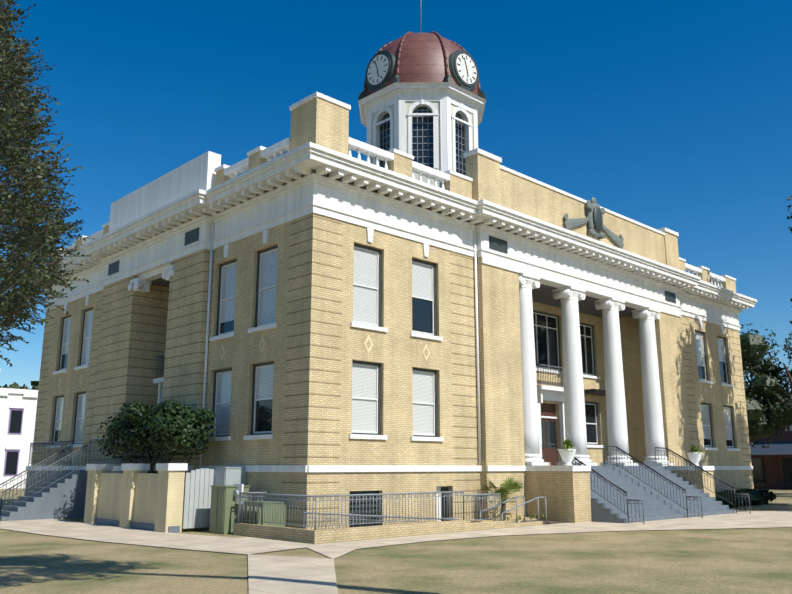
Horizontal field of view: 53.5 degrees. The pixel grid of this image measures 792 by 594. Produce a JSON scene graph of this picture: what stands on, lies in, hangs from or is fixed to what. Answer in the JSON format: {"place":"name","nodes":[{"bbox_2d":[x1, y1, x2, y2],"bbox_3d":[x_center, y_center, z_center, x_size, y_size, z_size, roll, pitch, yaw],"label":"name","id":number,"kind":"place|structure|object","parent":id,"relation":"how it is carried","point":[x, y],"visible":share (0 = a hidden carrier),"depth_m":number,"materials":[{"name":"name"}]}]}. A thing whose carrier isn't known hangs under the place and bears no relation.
{"place":"outdoors","nodes":[
{"label":"outdoors","id":0,"kind":"place"},
{"bbox_2d":[0,369,37,488],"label":"white building","id":1,"kind":"structure","parent":0,"point":[18,407],"depth_m":81.17,"materials":[{"name":"paint"}]},
{"bbox_2d":[0,488,791,593],"bbox_3d":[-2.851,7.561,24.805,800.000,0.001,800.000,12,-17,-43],"label":"lawn","id":2,"kind":"structure","parent":0,"point":[727,561],"depth_m":17.71,"materials":[{"name":"green plant"}]},
{"bbox_2d":[0,381,38,389],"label":"tree line","id":3,"kind":"object","parent":2,"relation":"on","point":[34,385],"depth_m":106.23,"materials":[{"name":"green plant"}]},
{"bbox_2d":[0,0,93,366],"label":"oak tree","id":4,"kind":"object","parent":2,"relation":"on","point":[39,243],"visible":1,"depth_m":11.01,"materials":[{"name":"green plant"}]},
{"bbox_2d":[0,466,157,520],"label":"side stairs","id":5,"kind":"structure","parent":2,"relation":"on","point":[64,497],"depth_m":33.34,"materials":[{"name":"grey paint"}]},
{"bbox_2d":[0,438,164,514],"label":"side stair railings","id":6,"kind":"object","parent":5,"relation":"on","point":[42,453],"visible":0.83,"depth_m":33.98,"materials":[{"name":"grey metal"}]},
{"bbox_2d":[84,463,187,532],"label":"low wall","id":7,"kind":"structure","parent":2,"relation":"on","point":[136,495],"depth_m":28.09,"materials":[{"name":"paint"}]},
{"bbox_2d":[96,400,216,472],"bbox_3d":[-9.370,6.271,30.015,2.703,4.746,7.294,12,-17,-43],"label":"large bush","id":8,"kind":"object","parent":2,"relation":"on","point":[165,424],"visible":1,"depth_m":29.01,"materials":[{"name":"green plant"}]},
{"bbox_2d":[183,468,214,528],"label":"wood gate","id":9,"kind":"structure","parent":2,"relation":"on","point":[197,497],"depth_m":26.95,"materials":[{"name":"white wood"}]},
{"bbox_2d":[209,467,285,534],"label":"utility boxes","id":10,"kind":"object","parent":2,"relation":"on","point":[228,486],"visible":0.83,"depth_m":25.90,"materials":[{"name":"green metal"}]},
{"bbox_2d":[31,213,753,529],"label":"courthouse walls","id":11,"kind":"structure","parent":2,"relation":"on","point":[315,346],"depth_m":30.98,"materials":[{"name":"beige brick"}]},
{"bbox_2d":[29,142,756,330],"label":"entablature","id":12,"kind":"structure","parent":11,"relation":"on","point":[308,178],"depth_m":32.80,"materials":[{"name":"white paint"}]},
{"bbox_2d":[51,92,735,291],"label":"parapet","id":13,"kind":"structure","parent":12,"relation":"on","point":[320,119],"depth_m":33.99,"materials":[{"name":"brick"}]},
{"bbox_2d":[564,197,623,248],"bbox_3d":[9.950,-3.934,39.208,5.400,2.220,0.520,12,-17,-43],"label":"cartouche","id":14,"kind":"object","parent":13,"relation":"attached to","point":[593,219],"visible":1,"depth_m":38.89,"materials":[{"name":"stone"}]},
{"bbox_2d":[48,228,739,527],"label":"windows","id":15,"kind":"structure","parent":11,"relation":"in","point":[366,400],"depth_m":30.16,"materials":[{"name":"white glass"}]},
{"bbox_2d":[518,272,672,465],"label":"portico columns","id":16,"kind":"structure","parent":11,"relation":"on","point":[570,296],"depth_m":37.29,"materials":[{"name":"white paint"}]},
{"bbox_2d":[0,511,791,593],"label":"concrete sidewalk","id":17,"kind":"structure","parent":2,"relation":"on","point":[269,574],"depth_m":23.87,"materials":[{"name":"beige concrete"}]},
{"bbox_2d":[525,466,734,522],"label":"front stairs","id":18,"kind":"structure","parent":17,"relation":"on","point":[570,494],"depth_m":32.39,"materials":[{"name":"grey paint"}]},
{"bbox_2d":[556,439,578,465],"bbox_3d":[6.969,6.283,31.864,0.934,1.082,1.009,12,-17,-43],"label":"potted plant","id":19,"kind":"object","parent":18,"relation":"on","point":[567,452],"visible":0.98,"depth_m":31.70,"materials":[{"name":"white plant"}]},
{"bbox_2d":[686,444,703,465],"bbox_3d":[15.005,7.921,39.448,1.083,1.087,0.878,-4,-13,18],"label":"potted plant","id":20,"kind":"object","parent":18,"relation":"on","point":[694,455],"visible":0.9,"depth_m":39.30,"materials":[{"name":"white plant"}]},
{"bbox_2d":[542,443,750,523],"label":"stair railings","id":21,"kind":"object","parent":17,"relation":"on","point":[624,492],"visible":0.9,"depth_m":34.81,"materials":[{"name":"grey metal"}]},
{"bbox_2d":[233,517,567,543],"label":"areaway curb","id":22,"kind":"structure","parent":2,"relation":"on","point":[311,536],"depth_m":24.61,"materials":[{"name":"brick"},{"name":"concrete"},{"name":"white paint"}]},
{"bbox_2d":[239,491,546,529],"bbox_3d":[0.353,7.857,27.913,11.331,1.937,4.036,12,-17,-43],"label":"areaway railing","id":23,"kind":"object","parent":22,"relation":"on","point":[259,494],"visible":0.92,"depth_m":24.99,"materials":[{"name":"grey metal"}]},
{"bbox_2d":[479,476,523,519],"bbox_3d":[4.039,7.797,30.536,2.090,1.779,2.264,0,-12,-1],"label":"fan palm","id":24,"kind":"object","parent":22,"relation":"on","point":[509,486],"visible":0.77,"depth_m":30.39,"materials":[{"name":"green plant"}]},
{"bbox_2d":[491,513,547,520],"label":"planter plants","id":25,"kind":"object","parent":22,"relation":"on","point":[519,517],"visible":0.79,"depth_m":30.39,"materials":[{"name":"green plant"}]},
{"bbox_2d":[715,488,776,506],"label":"hedge","id":26,"kind":"object","parent":2,"relation":"on","point":[760,496],"visible":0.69,"depth_m":43.81,"materials":[{"name":"green plant"}]},
{"bbox_2d":[740,323,791,447],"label":"oak tree","id":27,"kind":"object","parent":2,"relation":"on","point":[769,409],"visible":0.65,"depth_m":62.06,"materials":[{"name":"green plant"}]},
{"bbox_2d":[748,393,791,489],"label":"building","id":28,"kind":"structure","parent":2,"relation":"on","point":[772,466],"depth_m":77.38,"materials":[{"name":"red brick"}]},
{"bbox_2d":[787,196,791,323],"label":"oak tree","id":29,"kind":"object","parent":2,"relation":"on","point":[789,206],"visible":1,"depth_m":41.99,"materials":[{"name":"green plant"}]},
{"bbox_2d":[0,0,791,391],"label":"sky","id":30,"kind":"structure","parent":0,"point":[675,115],"materials":[{"name":"blue"}]},
{"bbox_2d":[358,82,485,187],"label":"cupola","id":31,"kind":"object","parent":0,"point":[434,125],"visible":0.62,"depth_m":46.30,"materials":[{"name":"white paint"}]},
{"bbox_2d":[358,0,485,100],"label":"clock dome","id":32,"kind":"structure","parent":31,"relation":"on","point":[433,56],"depth_m":47.08,"materials":[{"name":"red metal"}]}
]}

